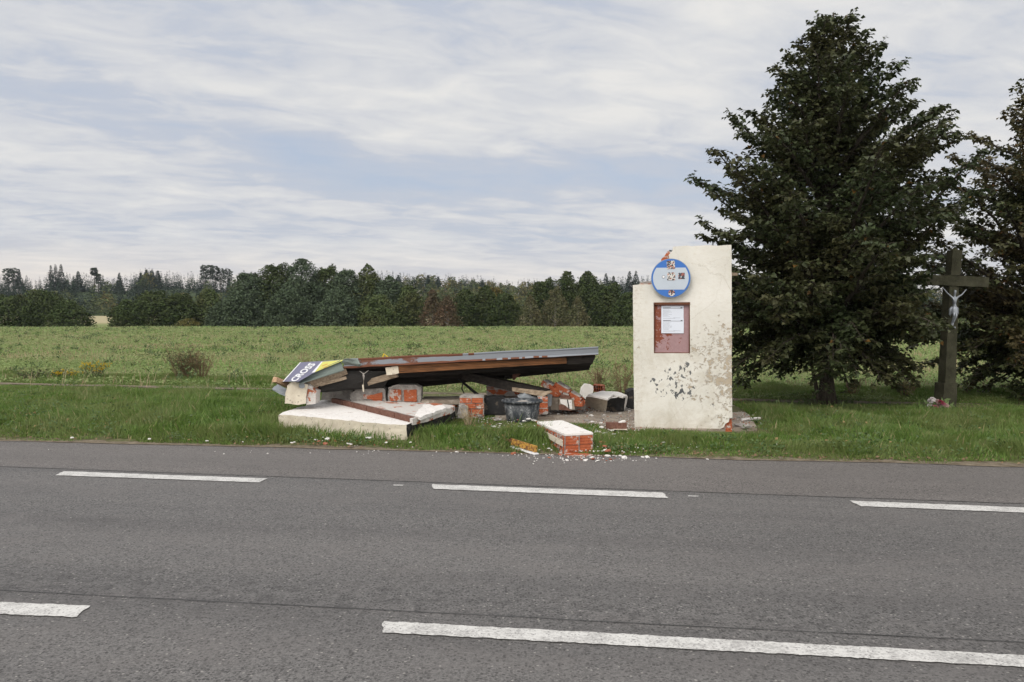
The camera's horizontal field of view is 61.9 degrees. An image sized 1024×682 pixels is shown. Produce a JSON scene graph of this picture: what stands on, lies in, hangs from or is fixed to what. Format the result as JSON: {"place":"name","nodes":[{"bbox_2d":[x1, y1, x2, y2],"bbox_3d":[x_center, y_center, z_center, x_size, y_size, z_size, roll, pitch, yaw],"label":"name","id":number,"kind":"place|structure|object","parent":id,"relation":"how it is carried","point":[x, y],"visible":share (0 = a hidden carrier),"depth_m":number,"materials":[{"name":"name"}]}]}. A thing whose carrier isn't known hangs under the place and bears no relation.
{"place":"outdoors","nodes":[
{"label":"outdoors","id":0,"kind":"place"},
{"bbox_2d":[0,382,922,404],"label":"path","id":1,"kind":"structure","parent":0,"point":[754,399],"depth_m":16.51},
{"bbox_2d":[2,435,1019,463],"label":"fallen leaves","id":2,"kind":"object","parent":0,"point":[755,454],"visible":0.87,"depth_m":9.54,"materials":[{"name":"plant"}]},
{"bbox_2d":[0,467,1023,681],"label":"road","id":3,"kind":"structure","parent":0,"point":[822,567],"depth_m":5.13,"materials":[{"name":"asphalt"}]},
{"bbox_2d":[0,602,89,616],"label":"road marking","id":4,"kind":"object","parent":3,"relation":"on","point":[41,609],"visible":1,"depth_m":4.61,"materials":[{"name":"paint"}]},
{"bbox_2d":[57,471,267,481],"bbox_3d":[-3.474,1.333,8.389,2.243,0.001,0.218,0,2,10],"label":"road marking","id":5,"kind":"object","parent":3,"relation":"on","point":[152,476],"visible":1,"depth_m":8.39,"materials":[{"name":"paint"}]},
{"bbox_2d":[9,590,1017,641],"bbox_3d":[0.000,1.456,4.514,92.960,0.001,0.029,0,2,8],"label":"road seam","id":6,"kind":"object","parent":3,"relation":"on","point":[523,616],"visible":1,"depth_m":4.50,"materials":[{"name":"asphalt"}]},
{"bbox_2d":[4,466,1023,503],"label":"road seam","id":7,"kind":"object","parent":3,"relation":"on","point":[528,485],"visible":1,"depth_m":7.91,"materials":[{"name":"asphalt"}]},
{"bbox_2d":[432,484,667,497],"bbox_3d":[0.307,1.353,7.720,2.182,0.001,0.234,0,2,11],"label":"road marking","id":8,"kind":"object","parent":3,"relation":"on","point":[565,491],"visible":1,"depth_m":7.68,"materials":[{"name":"paint"}]},
{"bbox_2d":[382,621,1023,666],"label":"road marking","id":9,"kind":"object","parent":3,"relation":"on","point":[958,657],"visible":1,"depth_m":4.13,"materials":[{"name":"paint"}]},
{"bbox_2d":[852,501,1023,512],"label":"road marking","id":10,"kind":"object","parent":3,"relation":"on","point":[942,506],"visible":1,"depth_m":7.08,"materials":[{"name":"paint"}]},
{"bbox_2d":[0,288,1023,503],"bbox_3d":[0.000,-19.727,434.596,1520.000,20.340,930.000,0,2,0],"label":"ground","id":11,"kind":"structure","parent":0,"point":[101,320],"depth_m":23.10,"materials":[{"name":"plant"}]},
{"bbox_2d":[0,268,15,293],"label":"pine tree","id":12,"kind":"object","parent":11,"relation":"on","point":[6,274],"visible":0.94,"depth_m":438.70,"materials":[{"name":"green plant"}]},
{"bbox_2d":[0,294,40,326],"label":"broadleaf tree","id":13,"kind":"object","parent":11,"relation":"on","point":[8,310],"visible":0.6,"depth_m":118.44,"materials":[{"name":"green plant"}]},
{"bbox_2d":[6,366,66,378],"bbox_3d":[-11.254,0.777,20.387,1.229,0.310,1.397,-2,2,-42],"label":"weed","id":14,"kind":"object","parent":11,"relation":"on","point":[27,374],"visible":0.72,"depth_m":20.43,"materials":[{"name":"green plant"}]},
{"bbox_2d":[12,289,72,326],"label":"broadleaf tree","id":15,"kind":"object","parent":11,"relation":"on","point":[38,299],"visible":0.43,"depth_m":119.90,"materials":[{"name":"green plant"}]},
{"bbox_2d":[54,264,67,290],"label":"spruce tree","id":16,"kind":"object","parent":11,"relation":"on","point":[63,281],"visible":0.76,"depth_m":438.83,"materials":[{"name":"green plant"}]},
{"bbox_2d":[41,299,97,326],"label":"broadleaf tree","id":17,"kind":"object","parent":11,"relation":"on","point":[67,312],"visible":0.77,"depth_m":116.79,"materials":[{"name":"green plant"}]},
{"bbox_2d":[72,271,87,291],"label":"spruce tree","id":18,"kind":"object","parent":11,"relation":"on","point":[76,279],"visible":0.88,"depth_m":438.70,"materials":[{"name":"green plant"}]},
{"bbox_2d":[79,360,111,377],"bbox_3d":[-9.947,0.695,20.408,0.709,0.469,0.830,-1,2,-24],"label":"weed","id":19,"kind":"object","parent":11,"relation":"on","point":[101,371],"visible":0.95,"depth_m":20.29,"materials":[{"name":"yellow plant"}]},
{"bbox_2d":[113,273,124,293],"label":"spruce tree","id":20,"kind":"object","parent":11,"relation":"on","point":[119,281],"visible":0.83,"depth_m":438.65,"materials":[{"name":"green plant"}]},
{"bbox_2d":[104,299,146,326],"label":"broadleaf tree","id":21,"kind":"object","parent":11,"relation":"on","point":[120,316],"visible":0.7,"depth_m":117.90,"materials":[{"name":"green plant"}]},
{"bbox_2d":[127,290,181,326],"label":"broadleaf tree","id":22,"kind":"object","parent":11,"relation":"on","point":[149,301],"visible":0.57,"depth_m":120.39,"materials":[{"name":"green plant"}]},
{"bbox_2d":[30,367,278,387],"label":"dry grass stems","id":23,"kind":"object","parent":11,"relation":"on","point":[147,379],"visible":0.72,"depth_m":18.13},
{"bbox_2d":[152,292,204,326],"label":"broadleaf tree","id":24,"kind":"object","parent":11,"relation":"on","point":[180,303],"visible":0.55,"depth_m":121.48,"materials":[{"name":"green plant"}]},
{"bbox_2d":[161,344,207,376],"bbox_3d":[-7.717,0.473,20.130,1.054,0.900,1.102,0,2,0],"label":"bush","id":25,"kind":"object","parent":11,"relation":"on","point":[179,362],"visible":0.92,"depth_m":19.96,"materials":[{"name":"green plant"}]},
{"bbox_2d":[171,318,200,327],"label":"bush","id":26,"kind":"object","parent":11,"relation":"on","point":[187,320],"visible":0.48,"depth_m":115.64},
{"bbox_2d":[188,349,215,376],"bbox_3d":[-7.366,0.547,20.131,0.708,0.778,0.527,0,2,0],"label":"bush","id":27,"kind":"object","parent":11,"relation":"on","point":[200,368],"visible":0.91,"depth_m":20.15,"materials":[{"name":"plant"}]},
{"bbox_2d":[186,287,220,325],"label":"broadleaf tree","id":28,"kind":"object","parent":11,"relation":"on","point":[209,298],"visible":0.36,"depth_m":123.64,"materials":[{"name":"green plant"}]},
{"bbox_2d":[203,297,247,326],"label":"tree","id":29,"kind":"object","parent":11,"relation":"on","point":[215,313],"visible":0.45,"depth_m":119.59,"materials":[{"name":"green plant"}]},
{"bbox_2d":[218,289,264,326],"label":"broadleaf tree","id":30,"kind":"object","parent":11,"relation":"on","point":[241,303],"visible":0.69,"depth_m":118.67,"materials":[{"name":"green plant"}]},
{"bbox_2d":[224,272,275,326],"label":"poplar tree","id":31,"kind":"object","parent":11,"relation":"on","point":[248,280],"visible":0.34,"depth_m":126.40,"materials":[{"name":"green plant"}]},
{"bbox_2d":[248,261,297,325],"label":"poplar tree","id":32,"kind":"object","parent":11,"relation":"on","point":[275,272],"visible":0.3,"depth_m":128.07,"materials":[{"name":"green plant"}]},
{"bbox_2d":[272,384,286,395],"bbox_3d":[-3.438,0.735,12.756,0.237,0.146,0.456,0,2,0],"label":"roofing sheet","id":33,"kind":"object","parent":11,"relation":"on","point":[277,388],"visible":0.8,"depth_m":12.71,"materials":[{"name":"grey plastic"}]},
{"bbox_2d":[262,282,312,327],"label":"broadleaf tree","id":34,"kind":"object","parent":11,"relation":"on","point":[283,299],"visible":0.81,"depth_m":117.65,"materials":[{"name":"green plant"}]},
{"bbox_2d":[273,258,325,325],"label":"poplar tree","id":35,"kind":"object","parent":11,"relation":"on","point":[300,281],"visible":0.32,"depth_m":126.39,"materials":[{"name":"green plant"}]},
{"bbox_2d":[302,264,338,327],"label":"poplar tree","id":36,"kind":"object","parent":11,"relation":"on","point":[328,273],"visible":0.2,"depth_m":128.37,"materials":[{"name":"green plant"}]},
{"bbox_2d":[311,288,361,326],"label":"broadleaf tree","id":37,"kind":"object","parent":11,"relation":"on","point":[336,305],"visible":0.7,"depth_m":116.51,"materials":[{"name":"green plant"}]},
{"bbox_2d":[321,268,366,326],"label":"poplar tree","id":38,"kind":"object","parent":11,"relation":"on","point":[341,282],"visible":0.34,"depth_m":125.53,"materials":[{"name":"green plant"}]},
{"bbox_2d":[278,398,455,439],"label":"toppled wall slab","id":39,"kind":"structure","parent":11,"relation":"on","point":[403,419],"depth_m":11.46,"materials":[{"name":"beige paint"}]},
{"bbox_2d":[285,382,320,404],"bbox_3d":[-3.036,0.747,12.392,0.452,0.340,0.371,0,2,0],"label":"plaster lump","id":40,"kind":"object","parent":39,"relation":"on","point":[296,393],"visible":0.87,"depth_m":12.23,"materials":[{"name":"paint"}]},
{"bbox_2d":[321,390,354,401],"bbox_3d":[-2.701,0.828,13.431,0.525,0.292,0.424,0,2,0],"label":"mortar chunk","id":41,"kind":"object","parent":39,"relation":"on","point":[327,396],"visible":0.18,"depth_m":13.23,"materials":[{"name":"concrete"}]},
{"bbox_2d":[282,346,597,391],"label":"collapsed roof","id":42,"kind":"structure","parent":41,"relation":"on","point":[380,372],"depth_m":12.66,"materials":[{"name":"metal"}]},
{"bbox_2d":[272,377,289,387],"bbox_3d":[-3.333,0.616,12.450,0.077,0.208,0.411,1,2,25],"label":"timber offcut","id":43,"kind":"object","parent":42,"relation":"attached to","point":[277,380],"visible":0.71,"depth_m":12.33,"materials":[{"name":"brown wood"}]},
{"bbox_2d":[462,373,549,396],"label":"timber beam","id":44,"kind":"structure","parent":42,"relation":"attached to","point":[495,382],"depth_m":13.01,"materials":[{"name":"brown wood"}]},
{"bbox_2d":[512,387,551,395],"bbox_3d":[0.292,0.749,12.861,0.732,0.139,0.328,1,2,20],"label":"plank","id":45,"kind":"object","parent":44,"relation":"on","point":[534,392],"visible":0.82,"depth_m":12.74,"materials":[{"name":"brown wood"}]},
{"bbox_2d":[518,393,551,405],"bbox_3d":[0.342,0.872,12.831,0.522,0.243,0.121,0,2,0],"label":"plastic sheet","id":46,"kind":"object","parent":44,"relation":"hanging from","point":[549,397],"visible":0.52,"depth_m":12.78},
{"bbox_2d":[350,386,387,400],"bbox_3d":[-2.189,0.813,13.129,0.562,0.286,0.362,0,2,0],"label":"masonry chunk","id":47,"kind":"object","parent":39,"relation":"on","point":[378,394],"visible":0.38,"depth_m":12.98,"materials":[{"name":"grey ceramic"}]},
{"bbox_2d":[388,383,422,402],"bbox_3d":[-1.637,0.813,13.091,0.521,0.316,0.275,0,2,0],"label":"brick chunk","id":48,"kind":"object","parent":39,"relation":"on","point":[407,392],"visible":0.83,"depth_m":12.98,"materials":[{"name":"brick"}]},
{"bbox_2d":[346,263,390,324],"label":"poplar tree","id":49,"kind":"object","parent":11,"relation":"on","point":[371,280],"visible":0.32,"depth_m":126.68,"materials":[{"name":"green plant"}]},
{"bbox_2d":[355,294,399,327],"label":"broadleaf tree","id":50,"kind":"object","parent":11,"relation":"on","point":[380,305],"visible":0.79,"depth_m":116.77,"materials":[{"name":"green plant"}]},
{"bbox_2d":[366,275,413,326],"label":"poplar tree","id":51,"kind":"object","parent":11,"relation":"on","point":[381,287],"visible":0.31,"depth_m":124.86,"materials":[{"name":"green plant"}]},
{"bbox_2d":[393,284,427,326],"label":"broadleaf tree","id":52,"kind":"object","parent":11,"relation":"on","point":[414,305],"visible":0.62,"depth_m":122.61,"materials":[{"name":"green plant"}]},
{"bbox_2d":[416,289,445,326],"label":"birch tree","id":53,"kind":"object","parent":11,"relation":"on","point":[432,304],"visible":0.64,"depth_m":118.34,"materials":[{"name":"brown plant"}]},
{"bbox_2d":[429,295,464,326],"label":"birch tree","id":54,"kind":"object","parent":11,"relation":"on","point":[449,307],"visible":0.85,"depth_m":116.39,"materials":[{"name":"brown plant"}]},
{"bbox_2d":[445,404,459,413],"bbox_3d":[-1.078,1.032,13.289,0.598,0.239,0.523,0,2,0],"label":"ledge base","id":55,"kind":"object","parent":11,"relation":"on","point":[456,407],"visible":0.01,"depth_m":13.03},
{"bbox_2d":[421,396,518,404],"bbox_3d":[-0.566,0.917,13.236,1.682,0.100,0.808,0,2,0],"label":"concrete ledge","id":56,"kind":"object","parent":55,"relation":"on","point":[442,400],"visible":0.41,"depth_m":13.01,"materials":[{"name":"concrete"}]},
{"bbox_2d":[486,386,520,395],"bbox_3d":[-0.111,0.784,13.732,0.609,0.315,0.418,0,2,0],"label":"brick rubble","id":57,"kind":"object","parent":56,"relation":"on","point":[490,390],"visible":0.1,"depth_m":13.53,"materials":[{"name":"brick"}]},
{"bbox_2d":[449,289,482,326],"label":"broadleaf tree","id":58,"kind":"object","parent":11,"relation":"on","point":[466,297],"visible":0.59,"depth_m":122.67,"materials":[{"name":"green plant"}]},
{"bbox_2d":[459,403,483,425],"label":"dry stalks","id":59,"kind":"object","parent":11,"relation":"on","point":[468,417],"visible":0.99,"depth_m":11.72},
{"bbox_2d":[459,394,484,417],"bbox_3d":[-0.596,0.988,12.743,0.372,0.387,0.320,0,2,0],"label":"wall stump","id":60,"kind":"object","parent":11,"relation":"on","point":[475,402],"visible":0.68,"depth_m":12.59,"materials":[{"name":"brick"}]},
{"bbox_2d":[18,273,942,313],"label":"autumn forest","id":61,"kind":"object","parent":11,"relation":"on","point":[439,291],"visible":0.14,"depth_m":414.53,"materials":[{"name":"plant"}]},
{"bbox_2d":[0,274,971,315],"bbox_3d":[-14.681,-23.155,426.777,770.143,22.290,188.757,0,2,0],"label":"deciduous forest","id":62,"kind":"object","parent":11,"relation":"on","point":[95,307],"visible":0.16,"depth_m":386.89,"materials":[{"name":"plant"}]},
{"bbox_2d":[0,268,975,313],"bbox_3d":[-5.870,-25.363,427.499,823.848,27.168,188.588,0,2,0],"label":"conifer forest","id":63,"kind":"object","parent":11,"relation":"on","point":[133,289],"visible":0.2,"depth_m":424.29,"materials":[{"name":"plant"}]},
{"bbox_2d":[469,285,506,326],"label":"poplar tree","id":64,"kind":"object","parent":11,"relation":"on","point":[488,295],"visible":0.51,"depth_m":123.72,"materials":[{"name":"green plant"}]},
{"bbox_2d":[0,323,980,381],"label":"field weeds","id":65,"kind":"object","parent":11,"relation":"on","point":[260,341],"visible":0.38,"depth_m":39.20,"materials":[{"name":"green plant"}]},
{"bbox_2d":[487,292,522,325],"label":"broadleaf tree","id":66,"kind":"object","parent":11,"relation":"on","point":[506,302],"visible":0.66,"depth_m":121.69,"materials":[{"name":"green plant"}]},
{"bbox_2d":[0,441,1023,503],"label":"road shoulder","id":67,"kind":"object","parent":11,"relation":"on","point":[908,481],"visible":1,"depth_m":8.80},
{"bbox_2d":[48,410,755,463],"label":"plaster crumbs","id":68,"kind":"object","parent":67,"relation":"on","point":[558,449],"visible":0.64,"depth_m":9.80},
{"bbox_2d":[0,438,1023,466],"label":"dirt edge","id":69,"kind":"object","parent":67,"relation":"on","point":[989,463],"visible":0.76,"depth_m":9.85,"materials":[{"name":"soil"}]},
{"bbox_2d":[487,435,538,454],"bbox_3d":[-0.032,1.214,10.107,0.096,0.134,1.009,-1,2,-37],"label":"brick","id":70,"kind":"object","parent":67,"relation":"on","point":[531,448],"visible":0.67,"depth_m":9.89,"materials":[{"name":"yellow brick"}]},
{"bbox_2d":[0,325,1023,400],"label":"field crop","id":71,"kind":"object","parent":11,"relation":"on","point":[313,331],"visible":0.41,"depth_m":40.44,"materials":[{"name":"green plant"}]},
{"bbox_2d":[0,367,1023,463],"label":"verge grass","id":72,"kind":"structure","parent":11,"relation":"on","point":[205,410],"depth_m":11.39,"materials":[{"name":"plant"}]},
{"bbox_2d":[0,377,1023,460],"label":"verge weeds","id":73,"kind":"object","parent":11,"relation":"on","point":[654,446],"visible":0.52,"depth_m":10.59,"materials":[{"name":"green plant"}]},
{"bbox_2d":[501,398,542,422],"bbox_3d":[0.143,1.020,12.245,0.596,0.357,0.596,0,2,0],"label":"mortar tub","id":74,"kind":"object","parent":11,"relation":"on","point":[517,410],"visible":0.84,"depth_m":12.04,"materials":[{"name":"black plastic"}]},
{"bbox_2d":[515,295,545,326],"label":"birch tree","id":75,"kind":"object","parent":11,"relation":"on","point":[530,309],"visible":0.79,"depth_m":116.56,"materials":[{"name":"green plant"}]},
{"bbox_2d":[520,276,561,326],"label":"broadleaf tree","id":76,"kind":"object","parent":11,"relation":"on","point":[541,293],"visible":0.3,"depth_m":126.64,"materials":[{"name":"green plant"}]},
{"bbox_2d":[540,286,575,326],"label":"birch tree","id":77,"kind":"object","parent":11,"relation":"on","point":[557,297],"visible":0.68,"depth_m":118.27,"materials":[{"name":"green plant"}]},
{"bbox_2d":[537,420,592,453],"bbox_3d":[0.611,1.154,10.340,0.390,0.235,1.232,0,2,-14],"label":"brick chunk","id":78,"kind":"object","parent":11,"relation":"on","point":[565,437],"visible":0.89,"depth_m":9.83,"materials":[{"name":"brick"}]},
{"bbox_2d":[540,271,591,325],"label":"poplar tree","id":79,"kind":"object","parent":11,"relation":"on","point":[565,283],"visible":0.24,"depth_m":127.42,"materials":[{"name":"green plant"}]},
{"bbox_2d":[564,296,590,326],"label":"tree","id":80,"kind":"object","parent":11,"relation":"on","point":[577,308],"visible":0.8,"depth_m":116.45,"materials":[{"name":"green plant"}]},
{"bbox_2d":[580,384,592,398],"bbox_3d":[1.335,0.896,15.196,0.250,0.268,0.129,0,2,0],"label":"plaster fragment","id":81,"kind":"object","parent":11,"relation":"on","point":[586,390],"visible":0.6,"depth_m":15.13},
{"bbox_2d":[569,271,604,326],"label":"poplar tree","id":82,"kind":"object","parent":11,"relation":"on","point":[587,281],"visible":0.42,"depth_m":128.44,"materials":[{"name":"green plant"}]},
{"bbox_2d":[587,366,609,383],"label":"dry stalks","id":83,"kind":"object","parent":11,"relation":"on","point":[597,381],"visible":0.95,"depth_m":17.79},
{"bbox_2d":[587,282,624,326],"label":"broadleaf tree","id":84,"kind":"object","parent":11,"relation":"on","point":[609,298],"visible":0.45,"depth_m":122.99,"materials":[{"name":"green plant"}]},
{"bbox_2d":[608,292,632,326],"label":"broadleaf tree","id":85,"kind":"object","parent":11,"relation":"on","point":[624,306],"visible":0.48,"depth_m":118.75,"materials":[{"name":"green plant"}]},
{"bbox_2d":[610,362,633,392],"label":"dry stalks","id":86,"kind":"object","parent":11,"relation":"on","point":[625,381],"visible":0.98,"depth_m":16.61,"materials":[{"name":"plant"}]},
{"bbox_2d":[494,405,756,431],"bbox_3d":[1.707,1.175,12.998,4.004,0.139,3.546,0,2,0],"label":"concrete pad","id":87,"kind":"object","parent":11,"relation":"on","point":[574,415],"visible":0.26,"depth_m":12.41,"materials":[{"name":"concrete"}]},
{"bbox_2d":[484,395,505,414],"bbox_3d":[-0.257,0.962,12.963,0.339,0.271,0.368,0,2,0],"label":"tarred block","id":88,"kind":"object","parent":87,"relation":"on","point":[494,405],"depth_m":12.79,"materials":[{"name":"black"}]},
{"bbox_2d":[537,396,548,413],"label":"brick pier","id":89,"kind":"structure","parent":87,"relation":"on","point":[543,408],"depth_m":12.64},
{"bbox_2d":[455,390,633,425],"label":"mortar crumbs","id":90,"kind":"object","parent":87,"relation":"on","point":[572,417],"visible":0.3,"depth_m":12.60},
{"bbox_2d":[550,396,558,409],"bbox_3d":[0.663,0.952,13.111,0.174,0.208,0.272,0,2,0],"label":"plaster block","id":91,"kind":"object","parent":87,"relation":"on","point":[554,404],"depth_m":12.99,"materials":[{"name":"concrete"}]},
{"bbox_2d":[549,388,560,396],"bbox_3d":[0.664,0.779,13.124,0.204,0.146,0.199,0,2,0],"label":"brick half","id":92,"kind":"object","parent":91,"relation":"on","point":[555,392],"visible":0.62,"depth_m":13.03,"materials":[{"name":"brick"}]},
{"bbox_2d":[541,379,554,389],"bbox_3d":[0.569,0.684,13.127,0.233,0.178,0.140,1,2,32],"label":"broken brick","id":93,"kind":"object","parent":92,"relation":"on","point":[547,383],"visible":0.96,"depth_m":13.08,"materials":[{"name":"brick"}]},
{"bbox_2d":[558,397,574,410],"bbox_3d":[0.827,0.954,12.924,0.245,0.183,0.228,0,2,0],"label":"painted block","id":94,"kind":"object","parent":87,"relation":"on","point":[566,404],"depth_m":12.82,"materials":[{"name":"paint"}]},
{"bbox_2d":[585,391,627,411],"bbox_3d":[1.491,0.969,13.349,0.635,0.280,1.414,0,2,0],"label":"toppled block","id":95,"kind":"object","parent":87,"relation":"on","point":[611,401],"depth_m":13.26,"materials":[{"name":"beige paint"}]},
{"bbox_2d":[625,388,633,408],"bbox_3d":[1.935,0.945,13.788,0.190,0.352,0.322,0,2,0],"label":"tarred post","id":96,"kind":"object","parent":87,"relation":"on","point":[629,392],"visible":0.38,"depth_m":13.64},
{"bbox_2d":[633,245,737,431],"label":"wall","id":97,"kind":"structure","parent":11,"relation":"on","point":[692,388],"depth_m":11.33,"materials":[{"name":"paint"}]},
{"bbox_2d":[651,259,690,297],"bbox_3d":[2.103,-0.832,11.301,0.516,0.516,0.090,0,2,9],"label":"bus stop sign","id":98,"kind":"object","parent":97,"relation":"attached to","point":[670,278],"visible":1,"depth_m":11.26,"materials":[{"name":"metal"}]},
{"bbox_2d":[654,302,689,352],"bbox_3d":[2.134,-0.176,11.384,0.466,0.676,0.064,0,2,9],"label":"notice board","id":99,"kind":"object","parent":97,"relation":"attached to","point":[671,327],"visible":1,"depth_m":11.39,"materials":[{"name":"metal"}]},
{"bbox_2d":[669,7,1018,404],"bbox_3d":[5.302,-2.178,14.181,5.317,6.744,5.495,0,2,0],"label":"linden tree","id":100,"kind":"object","parent":11,"relation":"on","point":[837,299],"visible":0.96,"depth_m":13.34,"materials":[{"name":"green plant"}]},
{"bbox_2d":[923,397,954,407],"bbox_3d":[6.741,1.049,13.463,0.608,0.354,0.358,0,2,0],"label":"flower bouquet","id":101,"kind":"object","parent":11,"relation":"on","point":[931,400],"visible":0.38,"depth_m":13.38,"materials":[{"name":"white plant"}]},
{"bbox_2d":[921,250,988,406],"bbox_3d":[7.217,-0.132,13.906,1.119,2.699,0.372,0,2,0],"label":"wayside cross","id":102,"kind":"object","parent":11,"relation":"on","point":[946,386],"visible":0.9,"depth_m":13.88,"materials":[{"name":"wood"}]},
{"bbox_2d":[905,78,1023,402],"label":"linden tree","id":103,"kind":"object","parent":11,"relation":"on","point":[1002,304],"visible":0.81,"depth_m":14.93,"materials":[{"name":"green plant"}]},
{"bbox_2d":[0,0,1023,297],"label":"sky","id":104,"kind":"structure","parent":0,"point":[513,141],"materials":[{"name":"white"}]},
{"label":"kerb piece","id":105,"kind":"structure","parent":0,"visible":0},
{"bbox_2d":[605,420,626,429],"bbox_3d":[1.369,1.103,11.233,0.270,0.117,0.128,0,2,0],"label":"loose brick","id":106,"kind":"object","parent":105,"relation":"on","point":[622,424],"visible":0.95,"depth_m":11.17,"materials":[{"name":"brick"}]},
{"bbox_3d":[1.040,0.946,13.060,0.151,0.117,0.169,0,2,0],"label":"brick half","id":107,"kind":"object","parent":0,"visible":0},
{"bbox_2d":[569,391,583,400],"bbox_3d":[0.968,0.853,13.017,0.233,0.190,0.137,1,2,22],"label":"broken brick","id":108,"kind":"object","parent":107,"relation":"on","point":[575,396],"visible":0.9,"depth_m":12.96,"materials":[{"name":"brick"}]},
{"bbox_2d":[554,381,571,393],"bbox_3d":[0.776,0.729,13.079,0.283,0.224,0.149,1,2,27],"label":"broken brick","id":109,"kind":"object","parent":108,"relation":"on","point":[562,387],"visible":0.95,"depth_m":13.03,"materials":[{"name":"brick"}]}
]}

